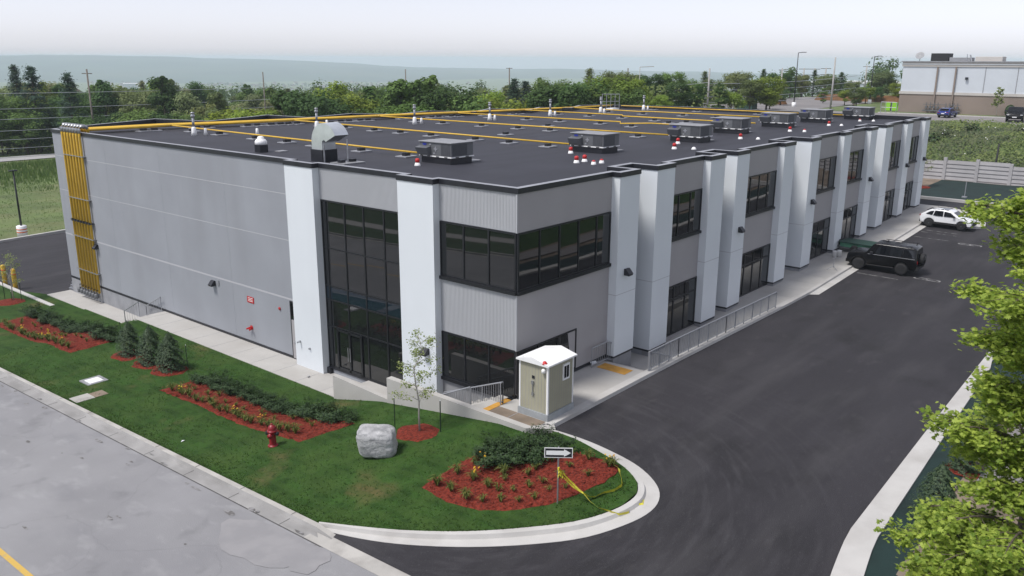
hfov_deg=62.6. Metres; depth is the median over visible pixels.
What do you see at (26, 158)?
road
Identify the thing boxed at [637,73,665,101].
maple tree
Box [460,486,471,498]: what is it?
daylily clump
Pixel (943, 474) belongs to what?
spruce tree
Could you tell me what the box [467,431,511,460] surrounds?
juniper shrub
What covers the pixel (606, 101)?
hatch rail
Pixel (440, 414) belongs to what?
tree stake
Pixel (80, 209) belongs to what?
gas pipe
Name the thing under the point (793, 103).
street lamp
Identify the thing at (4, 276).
bollard
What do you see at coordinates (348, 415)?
juniper shrub
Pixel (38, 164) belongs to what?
field grass
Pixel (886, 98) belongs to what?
earth bank
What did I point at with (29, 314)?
juniper shrub
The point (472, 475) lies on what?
daylily clump
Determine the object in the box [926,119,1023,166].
bank weeds
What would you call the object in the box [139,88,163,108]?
maple tree
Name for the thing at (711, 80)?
maple tree
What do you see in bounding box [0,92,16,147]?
maple tree
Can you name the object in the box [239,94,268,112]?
willow tree
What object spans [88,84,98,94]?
poplar tree
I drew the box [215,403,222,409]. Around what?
daylily clump
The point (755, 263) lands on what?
window
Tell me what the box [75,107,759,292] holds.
gas pipe
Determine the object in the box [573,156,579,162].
roof drain cone
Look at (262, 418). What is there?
daylily clump
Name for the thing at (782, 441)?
parking asphalt
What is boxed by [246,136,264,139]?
pipe support
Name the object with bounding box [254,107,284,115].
maple tree
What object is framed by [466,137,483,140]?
pipe support
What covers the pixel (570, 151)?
roof drain cone
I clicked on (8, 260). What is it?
sapling
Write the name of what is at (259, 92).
maple tree
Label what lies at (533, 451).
juniper shrub
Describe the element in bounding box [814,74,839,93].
maple tree
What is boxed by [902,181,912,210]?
window
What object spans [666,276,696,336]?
window
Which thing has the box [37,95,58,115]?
maple tree
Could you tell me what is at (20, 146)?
maple tree
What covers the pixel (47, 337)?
daylily clump
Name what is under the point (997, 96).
sapling
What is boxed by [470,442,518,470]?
juniper shrub
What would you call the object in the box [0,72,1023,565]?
terrain
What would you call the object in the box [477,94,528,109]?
maple tree
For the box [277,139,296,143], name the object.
pipe support
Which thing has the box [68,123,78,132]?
pipe elbow
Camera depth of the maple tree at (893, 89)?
186.73 m
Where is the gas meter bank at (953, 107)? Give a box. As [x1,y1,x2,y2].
[922,102,960,111]
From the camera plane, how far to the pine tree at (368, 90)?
126.51 m
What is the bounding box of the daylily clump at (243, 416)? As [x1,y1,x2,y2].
[237,412,251,420]
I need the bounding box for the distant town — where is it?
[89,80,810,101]
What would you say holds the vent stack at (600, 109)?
on the commercial building at (492, 263)
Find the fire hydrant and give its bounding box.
[265,423,278,447]
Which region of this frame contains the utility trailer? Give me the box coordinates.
[837,232,876,250]
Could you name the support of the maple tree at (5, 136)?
on the terrain at (34, 196)
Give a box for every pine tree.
[5,64,29,149]
[17,65,56,151]
[38,81,52,103]
[51,70,87,142]
[136,80,145,92]
[360,86,377,111]
[505,78,525,106]
[517,80,530,108]
[582,68,595,84]
[700,71,711,102]
[759,69,767,84]
[782,70,799,97]
[807,70,820,94]
[833,72,845,93]
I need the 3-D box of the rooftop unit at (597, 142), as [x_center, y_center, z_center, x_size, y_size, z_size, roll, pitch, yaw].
[4.957,-8.468,48.783,2.347,1.092,2.862,13,19,38]
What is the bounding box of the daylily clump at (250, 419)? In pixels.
[244,414,259,423]
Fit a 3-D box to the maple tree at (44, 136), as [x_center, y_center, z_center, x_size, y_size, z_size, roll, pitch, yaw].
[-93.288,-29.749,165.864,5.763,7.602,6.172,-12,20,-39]
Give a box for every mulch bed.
[0,316,111,352]
[160,380,354,441]
[422,451,618,510]
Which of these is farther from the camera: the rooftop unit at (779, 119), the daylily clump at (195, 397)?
the rooftop unit at (779, 119)
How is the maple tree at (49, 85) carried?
on the terrain at (34, 196)
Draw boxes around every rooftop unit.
[415,138,480,164]
[568,130,621,153]
[667,123,713,142]
[711,116,751,133]
[759,112,797,127]
[799,108,833,122]
[842,106,875,119]
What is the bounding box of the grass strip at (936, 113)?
[884,111,1005,116]
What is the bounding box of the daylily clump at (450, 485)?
[445,480,457,491]
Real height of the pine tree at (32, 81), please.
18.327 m
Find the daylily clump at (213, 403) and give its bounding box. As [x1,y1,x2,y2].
[207,399,218,406]
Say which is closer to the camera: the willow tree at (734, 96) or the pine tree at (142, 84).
the willow tree at (734, 96)
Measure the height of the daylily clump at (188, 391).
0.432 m
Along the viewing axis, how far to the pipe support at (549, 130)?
62.15 m
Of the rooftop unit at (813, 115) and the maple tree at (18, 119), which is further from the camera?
the maple tree at (18, 119)
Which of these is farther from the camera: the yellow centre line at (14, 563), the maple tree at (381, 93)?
the maple tree at (381, 93)
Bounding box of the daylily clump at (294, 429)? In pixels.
[290,422,301,433]
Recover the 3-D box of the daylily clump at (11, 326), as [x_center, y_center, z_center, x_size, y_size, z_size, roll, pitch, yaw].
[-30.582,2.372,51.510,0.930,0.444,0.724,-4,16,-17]
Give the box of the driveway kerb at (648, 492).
[319,430,659,546]
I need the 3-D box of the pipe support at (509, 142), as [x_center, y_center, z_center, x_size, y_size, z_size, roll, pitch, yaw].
[-0.181,-9.231,53.168,0.800,0.220,0.920,12,19,37]
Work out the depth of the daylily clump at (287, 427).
34.41 m
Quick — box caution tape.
[558,465,643,514]
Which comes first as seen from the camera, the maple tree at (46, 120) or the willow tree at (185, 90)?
the maple tree at (46, 120)
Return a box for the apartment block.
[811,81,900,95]
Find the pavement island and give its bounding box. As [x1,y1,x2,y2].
[938,206,985,228]
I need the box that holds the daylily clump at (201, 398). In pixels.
[197,396,205,402]
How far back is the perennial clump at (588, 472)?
28.55 m
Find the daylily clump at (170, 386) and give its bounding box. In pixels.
[165,382,177,390]
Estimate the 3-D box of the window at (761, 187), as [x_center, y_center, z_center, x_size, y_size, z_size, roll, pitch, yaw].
[14.562,-5.540,49.756,0.150,2.360,4.920,13,19,38]
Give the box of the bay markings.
[861,230,981,281]
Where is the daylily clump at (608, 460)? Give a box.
[601,454,615,466]
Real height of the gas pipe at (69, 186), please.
11.452 m
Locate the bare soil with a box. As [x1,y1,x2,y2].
[896,424,1018,575]
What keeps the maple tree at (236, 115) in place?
on the terrain at (34, 196)
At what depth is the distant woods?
314.65 m
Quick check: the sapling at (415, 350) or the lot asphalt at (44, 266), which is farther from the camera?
the lot asphalt at (44, 266)
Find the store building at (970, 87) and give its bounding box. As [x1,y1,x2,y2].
[898,61,1023,115]
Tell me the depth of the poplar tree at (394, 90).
122.83 m
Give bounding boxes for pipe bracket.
[71,218,93,224]
[77,267,100,274]
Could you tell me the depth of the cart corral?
147.39 m
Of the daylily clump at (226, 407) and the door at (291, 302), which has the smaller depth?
the daylily clump at (226, 407)
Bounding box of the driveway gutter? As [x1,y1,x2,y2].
[304,533,409,575]
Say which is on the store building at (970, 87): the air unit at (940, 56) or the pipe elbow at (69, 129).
the air unit at (940, 56)
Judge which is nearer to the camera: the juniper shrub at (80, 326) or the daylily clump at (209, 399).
the daylily clump at (209, 399)
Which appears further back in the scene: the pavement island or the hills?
the hills
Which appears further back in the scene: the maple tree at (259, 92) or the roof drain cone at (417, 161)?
the maple tree at (259, 92)
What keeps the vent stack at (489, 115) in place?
on the commercial building at (492, 263)
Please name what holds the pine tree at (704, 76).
on the terrain at (34, 196)
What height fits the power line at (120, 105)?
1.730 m
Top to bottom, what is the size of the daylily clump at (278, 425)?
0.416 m
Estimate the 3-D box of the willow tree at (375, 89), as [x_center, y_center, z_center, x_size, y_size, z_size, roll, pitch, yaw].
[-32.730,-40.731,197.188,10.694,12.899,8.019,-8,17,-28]
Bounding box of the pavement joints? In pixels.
[145,208,915,390]
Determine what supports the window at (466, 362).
in the commercial building at (492, 263)
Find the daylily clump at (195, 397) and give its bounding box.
[187,392,200,400]
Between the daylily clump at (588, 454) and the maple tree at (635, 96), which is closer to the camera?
the daylily clump at (588, 454)
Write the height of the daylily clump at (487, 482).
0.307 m
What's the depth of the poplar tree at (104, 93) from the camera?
162.83 m
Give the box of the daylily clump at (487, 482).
[482,477,492,487]
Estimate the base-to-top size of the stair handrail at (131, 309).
1.979 m
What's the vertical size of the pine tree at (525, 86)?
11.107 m
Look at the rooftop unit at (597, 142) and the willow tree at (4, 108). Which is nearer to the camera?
the rooftop unit at (597, 142)
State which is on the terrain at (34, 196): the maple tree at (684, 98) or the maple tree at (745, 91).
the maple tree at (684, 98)
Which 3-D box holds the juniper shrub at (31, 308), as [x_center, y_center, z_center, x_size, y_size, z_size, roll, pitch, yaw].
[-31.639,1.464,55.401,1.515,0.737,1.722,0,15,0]
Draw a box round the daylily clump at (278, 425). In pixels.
[273,420,283,429]
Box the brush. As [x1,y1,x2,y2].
[0,82,745,155]
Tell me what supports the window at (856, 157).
in the commercial building at (492, 263)
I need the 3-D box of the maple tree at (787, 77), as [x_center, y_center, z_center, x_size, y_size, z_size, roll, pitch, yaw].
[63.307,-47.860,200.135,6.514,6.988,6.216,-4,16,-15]
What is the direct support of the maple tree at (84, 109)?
on the terrain at (34, 196)
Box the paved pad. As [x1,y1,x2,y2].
[489,406,544,425]
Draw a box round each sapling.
[0,253,23,299]
[389,328,441,430]
[924,144,935,170]
[991,87,1003,115]
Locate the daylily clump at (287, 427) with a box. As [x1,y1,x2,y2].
[281,421,297,431]
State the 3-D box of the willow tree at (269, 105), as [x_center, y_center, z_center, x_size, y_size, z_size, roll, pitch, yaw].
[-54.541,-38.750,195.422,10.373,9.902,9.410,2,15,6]
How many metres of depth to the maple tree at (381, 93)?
204.55 m
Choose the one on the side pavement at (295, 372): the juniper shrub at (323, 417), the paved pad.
the paved pad
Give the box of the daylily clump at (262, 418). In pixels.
[256,414,268,424]
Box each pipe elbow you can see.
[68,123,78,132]
[74,124,84,132]
[77,124,87,133]
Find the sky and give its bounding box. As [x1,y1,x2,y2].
[0,0,1023,73]
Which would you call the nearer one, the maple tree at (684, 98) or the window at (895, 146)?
the window at (895, 146)
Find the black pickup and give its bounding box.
[1005,107,1023,121]
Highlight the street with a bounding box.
[0,382,377,575]
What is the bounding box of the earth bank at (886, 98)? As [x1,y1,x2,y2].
[814,94,898,102]
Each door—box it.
[289,301,296,358]
[336,328,363,377]
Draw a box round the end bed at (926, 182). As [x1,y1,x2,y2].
[922,178,1010,199]
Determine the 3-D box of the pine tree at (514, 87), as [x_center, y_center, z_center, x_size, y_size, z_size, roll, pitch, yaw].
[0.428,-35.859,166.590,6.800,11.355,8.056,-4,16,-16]
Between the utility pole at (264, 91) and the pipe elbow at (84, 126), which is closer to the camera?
the pipe elbow at (84, 126)
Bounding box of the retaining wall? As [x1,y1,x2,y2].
[333,374,555,434]
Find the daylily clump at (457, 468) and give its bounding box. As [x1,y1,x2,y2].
[448,463,463,473]
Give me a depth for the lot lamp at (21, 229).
80.37 m
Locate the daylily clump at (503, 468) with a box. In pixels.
[494,463,512,474]
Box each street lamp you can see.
[792,52,806,106]
[867,56,877,103]
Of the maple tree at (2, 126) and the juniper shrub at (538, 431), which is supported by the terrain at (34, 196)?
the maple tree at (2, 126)
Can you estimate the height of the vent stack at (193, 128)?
1.560 m
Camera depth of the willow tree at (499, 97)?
137.88 m
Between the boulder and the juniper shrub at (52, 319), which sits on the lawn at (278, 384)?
the boulder
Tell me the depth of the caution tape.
27.10 m
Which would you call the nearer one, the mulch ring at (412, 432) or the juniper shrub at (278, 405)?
the mulch ring at (412, 432)
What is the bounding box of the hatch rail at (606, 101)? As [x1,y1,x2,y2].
[602,94,619,107]
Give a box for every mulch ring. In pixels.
[0,298,25,305]
[111,349,141,360]
[131,358,163,368]
[150,364,188,375]
[396,423,439,441]
[945,462,982,478]
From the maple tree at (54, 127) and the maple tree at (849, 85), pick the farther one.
the maple tree at (849, 85)
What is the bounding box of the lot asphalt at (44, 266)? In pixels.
[0,232,71,293]
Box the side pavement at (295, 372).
[47,290,543,424]
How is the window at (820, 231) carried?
in the commercial building at (492, 263)
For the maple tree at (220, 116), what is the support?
on the terrain at (34, 196)
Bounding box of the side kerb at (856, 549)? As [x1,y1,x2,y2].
[830,351,994,575]
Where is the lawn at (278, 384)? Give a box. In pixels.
[0,285,637,530]
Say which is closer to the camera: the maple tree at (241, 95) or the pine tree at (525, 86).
the pine tree at (525, 86)
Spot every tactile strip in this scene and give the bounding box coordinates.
[483,398,510,410]
[597,363,632,374]
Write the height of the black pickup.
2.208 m
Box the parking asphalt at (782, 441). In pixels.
[334,199,1023,575]
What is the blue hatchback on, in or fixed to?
on the lot
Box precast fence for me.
[923,157,1023,185]
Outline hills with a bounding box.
[0,55,901,82]
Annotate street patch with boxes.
[219,518,330,574]
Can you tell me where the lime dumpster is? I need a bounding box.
[885,102,898,110]
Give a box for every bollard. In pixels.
[0,265,7,284]
[10,268,17,288]
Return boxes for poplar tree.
[48,84,66,109]
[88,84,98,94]
[91,80,119,121]
[147,76,179,116]
[147,83,158,108]
[166,79,181,93]
[204,92,231,119]
[238,84,254,104]
[262,88,276,103]
[270,89,295,115]
[290,90,309,100]
[382,79,412,113]
[398,79,427,112]
[419,75,450,110]
[502,85,519,107]
[711,83,729,107]
[776,81,789,104]
[818,88,827,102]
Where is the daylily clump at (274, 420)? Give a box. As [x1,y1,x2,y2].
[264,418,276,424]
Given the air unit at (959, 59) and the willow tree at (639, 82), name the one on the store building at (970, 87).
the air unit at (959, 59)
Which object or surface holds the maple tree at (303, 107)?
on the terrain at (34, 196)
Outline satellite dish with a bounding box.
[916,52,923,60]
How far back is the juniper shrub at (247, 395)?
38.85 m
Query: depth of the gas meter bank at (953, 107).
146.28 m
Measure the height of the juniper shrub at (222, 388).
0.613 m
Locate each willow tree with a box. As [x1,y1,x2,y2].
[0,98,32,153]
[171,91,203,115]
[181,88,205,108]
[183,102,215,119]
[187,81,211,107]
[201,84,219,105]
[226,101,250,114]
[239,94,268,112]
[254,100,282,112]
[312,80,349,113]
[355,86,383,111]
[473,90,505,108]
[474,88,489,95]
[627,78,653,105]
[715,90,746,107]
[866,86,883,101]
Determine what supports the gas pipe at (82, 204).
attached to the commercial building at (492, 263)
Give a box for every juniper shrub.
[18,302,41,316]
[24,307,47,317]
[27,307,55,318]
[36,312,66,323]
[37,312,61,321]
[47,316,70,325]
[57,319,77,332]
[59,318,75,327]
[61,319,89,333]
[71,319,100,332]
[79,320,103,331]
[87,323,115,334]
[89,323,117,339]
[97,328,119,341]
[185,367,219,383]
[199,369,229,384]
[206,376,239,390]
[215,379,248,393]
[222,378,257,395]
[237,387,268,401]
[246,390,278,405]
[256,392,287,409]
[268,399,298,413]
[277,398,303,415]
[292,397,326,416]
[295,398,335,419]
[305,399,346,423]
[324,406,357,423]
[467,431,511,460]
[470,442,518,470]
[483,437,521,467]
[485,429,528,455]
[503,432,546,461]
[507,429,550,450]
[507,442,552,466]
[520,423,563,444]
[530,429,577,448]
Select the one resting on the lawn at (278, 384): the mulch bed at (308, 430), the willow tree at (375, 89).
the mulch bed at (308, 430)
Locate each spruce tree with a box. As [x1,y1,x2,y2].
[115,320,142,358]
[134,324,166,367]
[152,331,188,373]
[907,461,962,519]
[946,441,985,478]
[972,401,996,427]
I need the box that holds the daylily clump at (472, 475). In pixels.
[466,466,479,480]
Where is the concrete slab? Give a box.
[69,390,108,402]
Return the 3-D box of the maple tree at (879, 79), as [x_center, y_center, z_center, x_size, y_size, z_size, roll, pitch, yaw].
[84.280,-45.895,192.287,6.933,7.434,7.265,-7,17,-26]
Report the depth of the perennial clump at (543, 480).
28.31 m
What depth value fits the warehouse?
2209.05 m
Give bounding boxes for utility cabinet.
[737,96,757,108]
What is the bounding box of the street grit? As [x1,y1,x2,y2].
[0,385,315,575]
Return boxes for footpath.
[976,424,1023,489]
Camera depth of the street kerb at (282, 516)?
32.26 m
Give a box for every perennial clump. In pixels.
[477,493,485,501]
[494,481,503,490]
[497,492,506,501]
[525,479,532,487]
[527,491,538,498]
[537,476,548,482]
[581,469,593,475]
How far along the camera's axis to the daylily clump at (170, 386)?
39.90 m
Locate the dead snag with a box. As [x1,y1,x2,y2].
[995,144,999,161]
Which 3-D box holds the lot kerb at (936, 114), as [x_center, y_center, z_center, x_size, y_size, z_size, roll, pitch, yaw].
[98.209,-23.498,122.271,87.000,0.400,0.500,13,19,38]
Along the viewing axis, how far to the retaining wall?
35.37 m
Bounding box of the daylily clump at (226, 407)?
[221,403,230,412]
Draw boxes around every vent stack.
[190,112,197,135]
[314,108,318,127]
[412,105,416,123]
[487,102,491,120]
[548,99,551,115]
[598,97,602,112]
[641,95,645,110]
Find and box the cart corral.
[880,102,896,113]
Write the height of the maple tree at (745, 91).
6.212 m
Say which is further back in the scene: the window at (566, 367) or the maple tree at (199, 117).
the maple tree at (199, 117)
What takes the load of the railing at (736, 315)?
on the front pavement at (594, 385)
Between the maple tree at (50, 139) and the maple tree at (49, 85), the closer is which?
the maple tree at (50, 139)
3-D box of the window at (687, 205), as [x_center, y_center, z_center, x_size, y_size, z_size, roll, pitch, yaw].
[8.811,-3.713,43.112,0.150,2.377,3.770,13,19,38]
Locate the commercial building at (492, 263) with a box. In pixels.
[50,105,930,402]
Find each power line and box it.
[0,87,273,93]
[0,107,264,119]
[18,99,268,108]
[709,87,855,96]
[709,96,830,102]
[710,76,851,83]
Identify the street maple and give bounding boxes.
[873,187,1023,575]
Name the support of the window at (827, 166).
in the commercial building at (492, 263)
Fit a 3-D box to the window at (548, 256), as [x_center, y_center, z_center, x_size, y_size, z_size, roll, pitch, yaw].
[2.351,-1.555,35.693,0.150,2.510,6.670,13,19,38]
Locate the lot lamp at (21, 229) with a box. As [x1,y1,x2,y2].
[8,170,27,236]
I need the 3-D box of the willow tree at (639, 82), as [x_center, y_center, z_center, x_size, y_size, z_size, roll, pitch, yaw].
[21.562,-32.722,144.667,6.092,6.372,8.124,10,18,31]
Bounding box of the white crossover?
[919,207,976,230]
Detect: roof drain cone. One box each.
[414,158,420,165]
[568,147,573,153]
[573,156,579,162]
[581,155,587,161]
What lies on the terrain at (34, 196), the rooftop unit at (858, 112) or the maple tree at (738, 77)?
the maple tree at (738, 77)
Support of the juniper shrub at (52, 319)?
on the mulch bed at (78, 343)
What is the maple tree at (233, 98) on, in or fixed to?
on the terrain at (34, 196)
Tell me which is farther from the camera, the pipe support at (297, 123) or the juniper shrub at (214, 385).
the pipe support at (297, 123)
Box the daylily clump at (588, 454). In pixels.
[584,448,593,459]
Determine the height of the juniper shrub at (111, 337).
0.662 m
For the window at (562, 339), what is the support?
in the commercial building at (492, 263)
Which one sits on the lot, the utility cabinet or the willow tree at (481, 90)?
the utility cabinet
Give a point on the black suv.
(900, 258)
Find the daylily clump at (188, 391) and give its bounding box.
[184,387,192,395]
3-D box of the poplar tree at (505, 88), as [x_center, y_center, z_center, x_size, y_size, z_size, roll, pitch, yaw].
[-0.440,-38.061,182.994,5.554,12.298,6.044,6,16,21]
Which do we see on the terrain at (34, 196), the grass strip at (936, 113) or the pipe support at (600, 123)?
the grass strip at (936, 113)
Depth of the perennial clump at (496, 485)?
28.07 m
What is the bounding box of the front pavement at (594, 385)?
[500,204,937,430]
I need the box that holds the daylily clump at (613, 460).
[608,455,619,465]
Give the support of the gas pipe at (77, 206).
on the pipe bracket
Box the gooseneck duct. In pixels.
[311,122,365,164]
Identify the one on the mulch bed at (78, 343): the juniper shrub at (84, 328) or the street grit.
the juniper shrub at (84, 328)
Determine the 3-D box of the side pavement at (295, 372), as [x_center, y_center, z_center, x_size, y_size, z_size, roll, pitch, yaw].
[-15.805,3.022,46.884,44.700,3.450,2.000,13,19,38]
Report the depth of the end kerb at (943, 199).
78.68 m
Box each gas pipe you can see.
[60,124,416,286]
[63,119,570,287]
[66,115,668,288]
[69,112,668,289]
[72,109,755,290]
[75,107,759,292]
[78,105,843,293]
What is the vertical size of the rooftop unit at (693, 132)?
1.092 m
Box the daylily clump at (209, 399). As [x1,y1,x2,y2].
[204,396,218,404]
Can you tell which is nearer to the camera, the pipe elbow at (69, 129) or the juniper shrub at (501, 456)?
the juniper shrub at (501, 456)
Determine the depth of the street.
28.83 m
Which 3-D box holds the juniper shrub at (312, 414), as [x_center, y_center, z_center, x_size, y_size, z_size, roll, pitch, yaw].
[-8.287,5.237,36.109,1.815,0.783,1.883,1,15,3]
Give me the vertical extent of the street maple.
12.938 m
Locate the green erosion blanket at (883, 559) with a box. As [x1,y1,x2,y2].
[864,360,1023,575]
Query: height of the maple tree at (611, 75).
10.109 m
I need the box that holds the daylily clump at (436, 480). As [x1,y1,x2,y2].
[426,473,446,485]
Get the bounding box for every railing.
[443,381,503,405]
[443,386,470,403]
[591,341,611,367]
[648,351,670,370]
[649,291,776,370]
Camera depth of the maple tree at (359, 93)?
192.00 m
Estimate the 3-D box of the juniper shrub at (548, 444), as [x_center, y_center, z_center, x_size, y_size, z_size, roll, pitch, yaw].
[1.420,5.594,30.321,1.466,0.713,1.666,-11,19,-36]
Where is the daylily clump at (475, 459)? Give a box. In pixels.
[470,455,478,463]
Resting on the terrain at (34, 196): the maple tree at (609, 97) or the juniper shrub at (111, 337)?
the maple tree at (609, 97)
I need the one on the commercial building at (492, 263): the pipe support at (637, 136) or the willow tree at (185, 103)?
the pipe support at (637, 136)
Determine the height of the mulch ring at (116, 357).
0.106 m
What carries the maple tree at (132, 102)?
on the terrain at (34, 196)
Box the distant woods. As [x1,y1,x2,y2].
[28,56,902,105]
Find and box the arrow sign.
[544,446,572,503]
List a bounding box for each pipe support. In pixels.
[134,128,148,131]
[149,128,162,131]
[202,125,215,128]
[210,132,228,135]
[240,124,254,126]
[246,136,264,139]
[252,123,264,126]
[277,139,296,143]
[293,121,304,124]
[351,147,371,152]
[366,128,382,131]
[392,130,408,133]
[395,152,416,157]
[423,133,439,136]
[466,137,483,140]
[497,132,513,135]
[500,140,518,143]
[510,126,525,129]
[538,143,557,147]
[542,128,557,131]
[595,121,606,124]
[625,124,637,127]
[629,134,645,137]
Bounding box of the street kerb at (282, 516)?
[0,367,335,547]
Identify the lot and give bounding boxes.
[701,97,1023,124]
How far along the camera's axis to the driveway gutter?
25.63 m
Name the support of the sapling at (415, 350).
on the mulch ring at (412, 432)
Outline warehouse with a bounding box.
[123,83,137,88]
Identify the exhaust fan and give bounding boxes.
[254,136,267,152]
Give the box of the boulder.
[356,424,397,457]
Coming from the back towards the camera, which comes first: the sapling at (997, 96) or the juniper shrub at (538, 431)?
the sapling at (997, 96)
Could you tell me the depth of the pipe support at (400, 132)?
59.70 m
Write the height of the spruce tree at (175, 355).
2.178 m
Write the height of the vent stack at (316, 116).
1.560 m
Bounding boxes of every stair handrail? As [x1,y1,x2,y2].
[124,302,139,320]
[146,297,161,314]
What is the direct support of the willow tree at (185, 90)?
on the terrain at (34, 196)
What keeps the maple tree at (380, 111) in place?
on the terrain at (34, 196)
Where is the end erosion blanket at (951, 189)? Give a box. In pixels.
[921,180,1023,203]
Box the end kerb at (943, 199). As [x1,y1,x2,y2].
[920,196,1010,204]
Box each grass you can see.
[0,158,63,235]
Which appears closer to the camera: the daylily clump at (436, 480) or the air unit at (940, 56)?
the daylily clump at (436, 480)
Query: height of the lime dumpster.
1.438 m
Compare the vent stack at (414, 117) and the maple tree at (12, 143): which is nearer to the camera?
the vent stack at (414, 117)
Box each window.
[439,221,516,295]
[441,331,515,399]
[516,212,610,295]
[516,328,576,394]
[562,362,569,380]
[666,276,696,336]
[671,188,702,241]
[739,243,770,296]
[745,170,776,217]
[809,217,830,259]
[816,156,836,194]
[841,204,857,237]
[847,149,863,184]
[882,188,894,221]
[888,140,900,170]
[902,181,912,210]
[908,136,918,163]
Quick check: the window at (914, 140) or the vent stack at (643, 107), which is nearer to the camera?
the window at (914, 140)
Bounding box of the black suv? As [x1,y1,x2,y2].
[845,239,926,274]
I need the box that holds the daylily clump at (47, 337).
[43,329,50,340]
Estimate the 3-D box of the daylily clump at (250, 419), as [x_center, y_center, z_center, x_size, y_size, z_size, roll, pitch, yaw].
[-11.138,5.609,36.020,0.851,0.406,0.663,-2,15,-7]
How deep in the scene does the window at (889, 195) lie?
70.39 m
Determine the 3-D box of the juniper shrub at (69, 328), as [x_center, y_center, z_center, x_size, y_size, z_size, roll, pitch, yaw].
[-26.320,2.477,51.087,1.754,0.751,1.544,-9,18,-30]
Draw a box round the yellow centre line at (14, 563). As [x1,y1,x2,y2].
[0,548,32,575]
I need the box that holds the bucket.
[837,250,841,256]
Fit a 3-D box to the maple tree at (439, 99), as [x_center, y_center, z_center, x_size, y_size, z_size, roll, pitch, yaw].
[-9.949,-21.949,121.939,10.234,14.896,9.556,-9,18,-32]
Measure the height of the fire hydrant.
0.980 m
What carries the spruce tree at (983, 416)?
on the mulch ring
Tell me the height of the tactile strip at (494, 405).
0.013 m
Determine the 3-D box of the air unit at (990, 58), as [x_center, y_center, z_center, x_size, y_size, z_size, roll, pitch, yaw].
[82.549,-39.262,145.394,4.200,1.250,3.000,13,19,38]
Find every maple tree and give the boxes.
[0,86,18,103]
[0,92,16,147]
[0,110,15,133]
[0,117,15,152]
[0,130,12,154]
[1,110,45,153]
[5,94,48,151]
[11,133,23,152]
[12,112,56,152]
[23,80,60,98]
[24,135,41,152]
[25,118,51,152]
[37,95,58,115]
[38,136,52,149]
[44,105,62,145]
[48,115,59,150]
[54,90,107,121]
[57,114,101,125]
[77,91,88,97]
[89,112,124,123]
[104,83,147,113]
[111,107,156,121]
[117,89,162,117]
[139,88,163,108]
[149,112,180,119]
[168,111,204,120]
[204,106,264,120]
[226,108,261,118]
[230,91,254,105]
[230,95,239,104]
[254,89,269,103]
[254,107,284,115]
[279,87,358,116]
[302,88,324,96]
[320,91,382,114]
[347,90,366,112]
[352,106,393,113]
[357,86,386,100]
[359,93,403,113]
[387,104,436,113]
[411,84,480,110]
[445,94,501,110]
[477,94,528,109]
[523,85,551,108]
[530,77,571,89]
[530,80,597,106]
[548,80,612,106]
[581,81,626,104]
[583,73,638,104]
[599,71,630,90]
[611,87,651,105]
[616,70,641,82]
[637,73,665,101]
[649,95,673,105]
[659,71,687,99]
[663,81,690,105]
[681,83,707,106]
[684,79,701,86]
[694,82,715,104]
[701,79,725,103]
[721,70,754,94]
[740,79,766,108]
[751,76,787,109]
[767,71,791,89]
[792,75,810,96]
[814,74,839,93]
[836,90,852,104]
[844,80,862,92]
[847,87,866,105]
[857,87,875,103]
[868,71,898,93]
[888,82,900,96]
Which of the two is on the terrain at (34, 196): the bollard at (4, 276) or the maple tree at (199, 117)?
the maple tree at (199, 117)
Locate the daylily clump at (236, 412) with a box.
[230,407,246,417]
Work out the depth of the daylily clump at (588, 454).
29.56 m
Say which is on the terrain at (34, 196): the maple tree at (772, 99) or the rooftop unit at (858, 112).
the maple tree at (772, 99)
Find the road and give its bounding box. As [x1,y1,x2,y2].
[0,153,54,161]
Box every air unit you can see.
[931,53,952,60]
[949,57,974,60]
[975,57,1005,60]
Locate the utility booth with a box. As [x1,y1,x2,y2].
[516,345,576,421]
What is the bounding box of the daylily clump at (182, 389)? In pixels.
[177,385,185,394]
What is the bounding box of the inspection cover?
[79,375,107,385]
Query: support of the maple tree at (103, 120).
on the terrain at (34, 196)
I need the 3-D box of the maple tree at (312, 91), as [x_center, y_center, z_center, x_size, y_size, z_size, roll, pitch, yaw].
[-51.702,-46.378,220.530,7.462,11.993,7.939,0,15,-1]
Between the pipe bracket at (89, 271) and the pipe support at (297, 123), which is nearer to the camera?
the pipe bracket at (89, 271)
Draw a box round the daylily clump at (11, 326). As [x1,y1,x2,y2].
[7,324,18,329]
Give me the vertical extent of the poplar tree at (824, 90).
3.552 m
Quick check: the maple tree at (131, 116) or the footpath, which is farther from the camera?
the maple tree at (131, 116)
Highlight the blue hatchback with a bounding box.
[937,108,957,117]
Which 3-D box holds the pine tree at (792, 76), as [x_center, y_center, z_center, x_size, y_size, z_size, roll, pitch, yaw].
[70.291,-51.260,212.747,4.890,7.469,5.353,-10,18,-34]
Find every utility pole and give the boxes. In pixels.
[82,69,93,119]
[262,72,265,109]
[705,68,712,106]
[829,57,835,108]
[863,65,870,86]
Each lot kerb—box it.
[0,229,64,305]
[878,112,1005,117]
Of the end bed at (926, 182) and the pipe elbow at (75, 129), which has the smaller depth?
the pipe elbow at (75, 129)
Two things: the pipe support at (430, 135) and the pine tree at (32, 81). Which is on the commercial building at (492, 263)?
the pipe support at (430, 135)
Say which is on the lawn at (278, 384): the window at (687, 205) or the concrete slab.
the concrete slab

